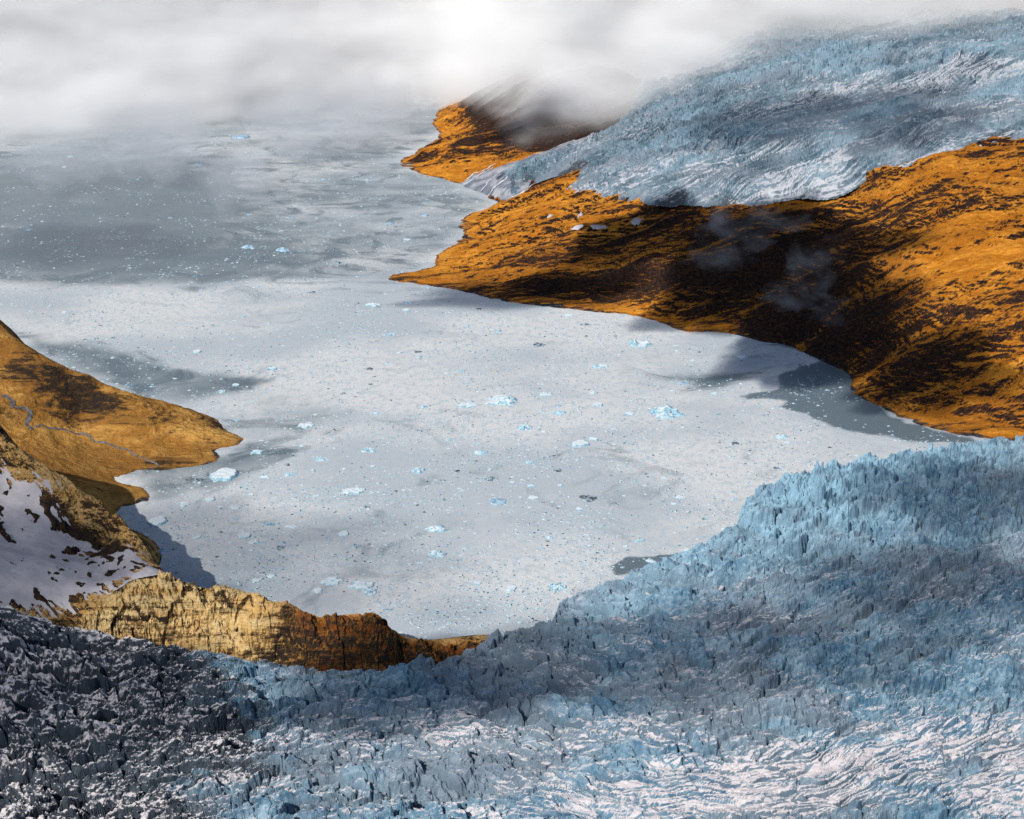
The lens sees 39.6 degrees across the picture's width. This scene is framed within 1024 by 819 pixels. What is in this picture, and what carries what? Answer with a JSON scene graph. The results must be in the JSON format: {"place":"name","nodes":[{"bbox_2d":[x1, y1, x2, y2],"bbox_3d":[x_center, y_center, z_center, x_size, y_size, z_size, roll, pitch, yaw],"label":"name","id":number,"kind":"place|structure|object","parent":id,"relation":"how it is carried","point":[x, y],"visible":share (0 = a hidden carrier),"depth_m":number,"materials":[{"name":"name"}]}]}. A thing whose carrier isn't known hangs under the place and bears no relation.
{"place":"outdoors","nodes":[
{"label":"outdoors","id":0,"kind":"place"},
{"bbox_2d":[0,320,488,670],"bbox_3d":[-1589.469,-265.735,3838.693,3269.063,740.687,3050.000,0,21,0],"label":"headland","id":1,"kind":"structure","parent":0,"point":[160,608],"depth_m":3015.49,"materials":[{"name":"brown stone"}]},
{"bbox_2d":[1,394,33,429],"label":"stream","id":2,"kind":"structure","parent":1,"relation":"on","point":[29,415],"depth_m":3812.12,"materials":[{"name":"grey liquid"}]},
{"bbox_2d":[0,459,163,619],"bbox_3d":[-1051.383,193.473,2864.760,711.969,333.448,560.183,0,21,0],"label":"snowfield","id":3,"kind":"structure","parent":1,"relation":"on","point":[38,540],"depth_m":2887.15,"materials":[{"name":"white snow"}]},
{"bbox_2d":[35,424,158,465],"bbox_3d":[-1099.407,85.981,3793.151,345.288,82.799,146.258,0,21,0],"label":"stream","id":4,"kind":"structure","parent":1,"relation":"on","point":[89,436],"depth_m":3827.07,"materials":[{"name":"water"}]},
{"bbox_2d":[0,0,988,639],"bbox_3d":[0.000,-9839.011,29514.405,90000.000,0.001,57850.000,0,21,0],"label":"fjord water","id":5,"kind":"structure","parent":0,"point":[406,66],"depth_m":4831.04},
{"bbox_2d":[147,516,167,526],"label":"iceberg","id":6,"kind":"object","parent":5,"relation":"on","point":[158,521],"visible":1,"depth_m":3437.17,"materials":[{"name":"white ice"}]},
{"bbox_2d":[158,549,165,554],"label":"iceberg","id":7,"kind":"object","parent":5,"relation":"on","point":[161,551],"visible":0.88,"depth_m":3293.34,"materials":[{"name":"ice"}]},
{"bbox_2d":[177,501,189,507],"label":"iceberg","id":8,"kind":"object","parent":5,"relation":"on","point":[183,504],"visible":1,"depth_m":3534.23,"materials":[{"name":"white ice"}]},
{"bbox_2d":[192,534,201,538],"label":"iceberg","id":9,"kind":"object","parent":5,"relation":"on","point":[198,536],"visible":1,"depth_m":3367.19,"materials":[{"name":"white ice"}]},
{"bbox_2d":[192,478,202,482],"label":"iceberg","id":10,"kind":"object","parent":5,"relation":"on","point":[195,480],"visible":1,"depth_m":3667.54,"materials":[{"name":"grey ice"}]},
{"bbox_2d":[205,497,215,501],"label":"iceberg","id":11,"kind":"object","parent":5,"relation":"on","point":[210,499],"visible":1,"depth_m":3559.36,"materials":[{"name":"white ice"}]},
{"bbox_2d":[209,467,237,480],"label":"iceberg","id":12,"kind":"object","parent":5,"relation":"on","point":[226,474],"visible":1,"depth_m":3692.17,"materials":[{"name":"white ice"}]},
{"bbox_2d":[229,504,241,509],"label":"iceberg","id":13,"kind":"object","parent":5,"relation":"on","point":[236,506],"visible":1,"depth_m":3522.10,"materials":[{"name":"white ice"}]},
{"bbox_2d":[233,134,250,138],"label":"iceberg","id":14,"kind":"object","parent":5,"relation":"on","point":[243,136],"visible":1,"depth_m":8161.27,"materials":[{"name":"ice"}]},
{"bbox_2d":[238,532,250,538],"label":"iceberg","id":15,"kind":"object","parent":5,"relation":"on","point":[243,535],"visible":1,"depth_m":3369.32,"materials":[{"name":"white ice"}]},
{"bbox_2d":[242,245,254,248],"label":"iceberg","id":16,"kind":"object","parent":5,"relation":"on","point":[247,246],"visible":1,"depth_m":5860.98,"materials":[{"name":"ice"}]},
{"bbox_2d":[248,539,258,543],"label":"iceberg","id":17,"kind":"object","parent":5,"relation":"on","point":[253,541],"visible":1,"depth_m":3339.90,"materials":[{"name":"white ice"}]},
{"bbox_2d":[251,578,262,582],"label":"iceberg","id":18,"kind":"object","parent":5,"relation":"on","point":[254,580],"visible":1,"depth_m":3163.81,"materials":[{"name":"white ice"}]},
{"bbox_2d":[251,449,263,454],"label":"iceberg","id":19,"kind":"object","parent":5,"relation":"on","point":[257,451],"visible":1,"depth_m":3841.18,"materials":[{"name":"white ice"}]},
{"bbox_2d":[266,366,276,370],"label":"iceberg","id":20,"kind":"object","parent":5,"relation":"on","point":[271,368],"visible":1,"depth_m":4468.53,"materials":[{"name":"white ice"}]},
{"bbox_2d":[266,573,276,577],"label":"iceberg","id":21,"kind":"object","parent":5,"relation":"on","point":[271,575],"visible":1,"depth_m":3183.05,"materials":[{"name":"white ice"}]},
{"bbox_2d":[275,247,289,251],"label":"iceberg","id":22,"kind":"object","parent":5,"relation":"on","point":[281,249],"visible":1,"depth_m":5817.14,"materials":[{"name":"ice"}]},
{"bbox_2d":[284,472,294,475],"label":"iceberg","id":23,"kind":"object","parent":5,"relation":"on","point":[289,473],"visible":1,"depth_m":3706.27,"materials":[{"name":"white ice"}]},
{"bbox_2d":[285,524,297,528],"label":"iceberg","id":24,"kind":"object","parent":5,"relation":"on","point":[292,526],"visible":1,"depth_m":3418.91,"materials":[{"name":"white ice"}]},
{"bbox_2d":[297,422,314,428],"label":"iceberg","id":25,"kind":"object","parent":5,"relation":"on","point":[306,425],"visible":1,"depth_m":4025.68,"materials":[{"name":"white ice"}]},
{"bbox_2d":[311,587,322,593],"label":"iceberg","id":26,"kind":"object","parent":5,"relation":"on","point":[317,590],"visible":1,"depth_m":3120.03,"materials":[{"name":"white ice"}]},
{"bbox_2d":[313,457,326,460],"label":"iceberg","id":27,"kind":"object","parent":5,"relation":"on","point":[319,458],"visible":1,"depth_m":3801.12,"materials":[{"name":"white ice"}]},
{"bbox_2d":[320,576,343,585],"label":"iceberg","id":28,"kind":"object","parent":5,"relation":"on","point":[329,581],"visible":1,"depth_m":3157.71,"materials":[{"name":"white ice"}]},
{"bbox_2d":[338,530,348,536],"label":"iceberg","id":29,"kind":"object","parent":5,"relation":"on","point":[343,533],"visible":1,"depth_m":3380.83,"materials":[{"name":"white ice"}]},
{"bbox_2d":[342,487,365,494],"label":"iceberg","id":30,"kind":"object","parent":5,"relation":"on","point":[356,490],"visible":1,"depth_m":3607.36,"materials":[{"name":"white ice"}]},
{"bbox_2d":[346,580,375,589],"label":"iceberg","id":31,"kind":"object","parent":5,"relation":"on","point":[361,585],"visible":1,"depth_m":3137.16,"materials":[{"name":"white ice"}]},
{"bbox_2d":[361,447,375,452],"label":"iceberg","id":32,"kind":"object","parent":5,"relation":"on","point":[367,449],"visible":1,"depth_m":3854.97,"materials":[{"name":"white ice"}]},
{"bbox_2d":[363,588,376,595],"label":"iceberg","id":33,"kind":"object","parent":5,"relation":"on","point":[369,592],"visible":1,"depth_m":3110.13,"materials":[{"name":"white ice"}]},
{"bbox_2d":[365,303,380,306],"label":"iceberg","id":34,"kind":"object","parent":5,"relation":"on","point":[373,304],"visible":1,"depth_m":5109.02,"materials":[{"name":"white ice"}]},
{"bbox_2d":[384,332,394,335],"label":"iceberg","id":35,"kind":"object","parent":5,"relation":"on","point":[389,334],"visible":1,"depth_m":4794.30,"materials":[{"name":"ice"}]},
{"bbox_2d":[412,467,425,473],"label":"iceberg","id":36,"kind":"object","parent":5,"relation":"on","point":[418,470],"visible":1,"depth_m":3726.55,"materials":[{"name":"white ice"}]},
{"bbox_2d":[425,525,447,532],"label":"iceberg","id":37,"kind":"object","parent":5,"relation":"on","point":[439,528],"visible":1,"depth_m":3401.77,"materials":[{"name":"white ice"}]},
{"bbox_2d":[429,550,445,557],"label":"iceberg","id":38,"kind":"object","parent":5,"relation":"on","point":[438,553],"visible":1,"depth_m":3278.07,"materials":[{"name":"white ice"}]},
{"bbox_2d":[458,402,477,407],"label":"iceberg","id":39,"kind":"object","parent":5,"relation":"on","point":[467,404],"visible":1,"depth_m":4174.19,"materials":[{"name":"white ice"}]},
{"bbox_2d":[473,449,487,454],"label":"iceberg","id":40,"kind":"object","parent":5,"relation":"on","point":[479,452],"visible":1,"depth_m":3838.84,"materials":[{"name":"white ice"}]},
{"bbox_2d":[483,476,494,480],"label":"iceberg","id":41,"kind":"object","parent":5,"relation":"on","point":[490,478],"visible":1,"depth_m":3678.55,"materials":[{"name":"white ice"}]},
{"bbox_2d":[0,108,983,637],"bbox_3d":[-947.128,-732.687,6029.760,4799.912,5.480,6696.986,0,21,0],"label":"brash ice","id":42,"kind":"structure","parent":5,"relation":"on","point":[444,616],"depth_m":3860.59,"materials":[{"name":"white ice"}]},
{"bbox_2d":[488,498,505,504],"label":"iceberg","id":43,"kind":"object","parent":5,"relation":"on","point":[496,501],"visible":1,"depth_m":3550.13,"materials":[{"name":"white ice"}]},
{"bbox_2d":[485,394,517,405],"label":"iceberg","id":44,"kind":"object","parent":5,"relation":"on","point":[498,399],"visible":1,"depth_m":4196.58,"materials":[{"name":"white ice"}]},
{"bbox_2d":[505,585,516,590],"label":"iceberg","id":45,"kind":"object","parent":5,"relation":"on","point":[510,587],"visible":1,"depth_m":3128.10,"materials":[{"name":"white ice"}]},
{"bbox_2d":[516,424,532,430],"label":"iceberg","id":46,"kind":"object","parent":5,"relation":"on","point":[523,427],"visible":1,"depth_m":4007.36,"materials":[{"name":"white ice"}]},
{"bbox_2d":[528,495,538,499],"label":"iceberg","id":47,"kind":"object","parent":5,"relation":"on","point":[532,497],"visible":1,"depth_m":3573.29,"materials":[{"name":"white ice"}]},
{"bbox_2d":[533,342,545,346],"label":"iceberg","id":48,"kind":"object","parent":5,"relation":"on","point":[538,344],"visible":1,"depth_m":4691.92,"materials":[{"name":"white ice"}]},
{"bbox_2d":[539,392,552,396],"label":"iceberg","id":49,"kind":"object","parent":5,"relation":"on","point":[549,394],"visible":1,"depth_m":4257.01,"materials":[{"name":"white ice"}]},
{"bbox_2d":[549,582,566,591],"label":"iceberg","id":50,"kind":"object","parent":5,"relation":"on","point":[558,586],"visible":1,"depth_m":3132.41,"materials":[{"name":"white ice"}]},
{"bbox_2d":[552,410,566,415],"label":"iceberg","id":51,"kind":"object","parent":5,"relation":"on","point":[558,412],"visible":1,"depth_m":4114.08,"materials":[{"name":"white ice"}]},
{"bbox_2d":[571,440,589,447],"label":"iceberg","id":52,"kind":"object","parent":5,"relation":"on","point":[579,443],"visible":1,"depth_m":3892.27,"materials":[{"name":"white ice"}]},
{"bbox_2d":[579,495,596,501],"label":"iceberg","id":53,"kind":"object","parent":5,"relation":"on","point":[586,498],"visible":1,"depth_m":3565.42,"materials":[{"name":"grey ice"}]},
{"bbox_2d":[588,437,598,440],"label":"iceberg","id":54,"kind":"object","parent":5,"relation":"on","point":[593,438],"visible":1,"depth_m":3934.83,"materials":[{"name":"white ice"}]},
{"bbox_2d":[593,402,602,406],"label":"iceberg","id":55,"kind":"object","parent":5,"relation":"on","point":[597,404],"visible":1,"depth_m":4177.84,"materials":[{"name":"white ice"}]},
{"bbox_2d":[591,364,607,368],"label":"iceberg","id":56,"kind":"object","parent":5,"relation":"on","point":[599,366],"visible":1,"depth_m":4488.90,"materials":[{"name":"white ice"}]},
{"bbox_2d":[623,411,634,414],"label":"iceberg","id":57,"kind":"object","parent":5,"relation":"on","point":[629,412],"visible":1,"depth_m":4113.25,"materials":[{"name":"white ice"}]},
{"bbox_2d":[629,339,651,347],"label":"iceberg","id":58,"kind":"object","parent":5,"relation":"on","point":[639,343],"visible":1,"depth_m":4694.03,"materials":[{"name":"white ice"}]},
{"bbox_2d":[645,559,655,562],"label":"iceberg","id":59,"kind":"object","parent":5,"relation":"on","point":[650,560],"visible":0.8,"depth_m":3251.74,"materials":[{"name":"white ice"}]},
{"bbox_2d":[649,404,684,419],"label":"iceberg","id":60,"kind":"object","parent":5,"relation":"on","point":[666,411],"visible":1,"depth_m":4100.69,"materials":[{"name":"white ice"}]},
{"bbox_2d":[675,495,684,499],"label":"iceberg","id":61,"kind":"object","parent":5,"relation":"on","point":[679,497],"visible":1,"depth_m":3574.46,"materials":[{"name":"white ice"}]},
{"bbox_2d":[736,355,747,358],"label":"iceberg","id":62,"kind":"object","parent":5,"relation":"on","point":[742,357],"visible":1,"depth_m":4572.52,"materials":[{"name":"white ice"}]},
{"bbox_2d":[775,434,787,438],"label":"iceberg","id":63,"kind":"object","parent":5,"relation":"on","point":[783,436],"visible":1,"depth_m":3942.40,"materials":[{"name":"white ice"}]},
{"bbox_2d":[0,435,1023,818],"bbox_3d":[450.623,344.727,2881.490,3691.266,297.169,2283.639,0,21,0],"label":"glacier","id":64,"kind":"object","parent":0,"point":[832,639],"visible":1,"depth_m":2531.28,"materials":[{"name":"blue ice"}]},
{"bbox_2d":[389,0,1023,440],"bbox_3d":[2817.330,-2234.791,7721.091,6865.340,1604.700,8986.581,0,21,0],"label":"hillside","id":65,"kind":"structure","parent":0,"point":[897,290],"depth_m":5137.57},
{"bbox_2d":[458,136,586,200],"bbox_3d":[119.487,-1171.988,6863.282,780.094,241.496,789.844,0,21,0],"label":"glacier tongue","id":66,"kind":"structure","parent":65,"relation":"on","point":[500,190],"depth_m":6898.05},
{"bbox_2d":[571,224,582,229],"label":"snow patch","id":67,"kind":"object","parent":65,"relation":"on","point":[577,227],"visible":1,"depth_m":5574.42,"materials":[{"name":"white snow"}]},
{"bbox_2d":[591,225,607,229],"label":"snow patch","id":68,"kind":"object","parent":65,"relation":"on","point":[597,227],"visible":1,"depth_m":5558.13,"materials":[{"name":"white snow"}]},
{"bbox_2d":[629,217,641,224],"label":"snow patch","id":69,"kind":"object","parent":65,"relation":"on","point":[635,221],"visible":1,"depth_m":5533.30,"materials":[{"name":"white snow"}]},
{"bbox_2d":[494,6,1023,206],"bbox_3d":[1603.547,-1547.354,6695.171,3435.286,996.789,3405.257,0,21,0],"label":"glacier","id":70,"kind":"object","parent":65,"relation":"on","point":[837,102],"visible":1,"depth_m":6209.86,"materials":[{"name":"ice"}]}
]}

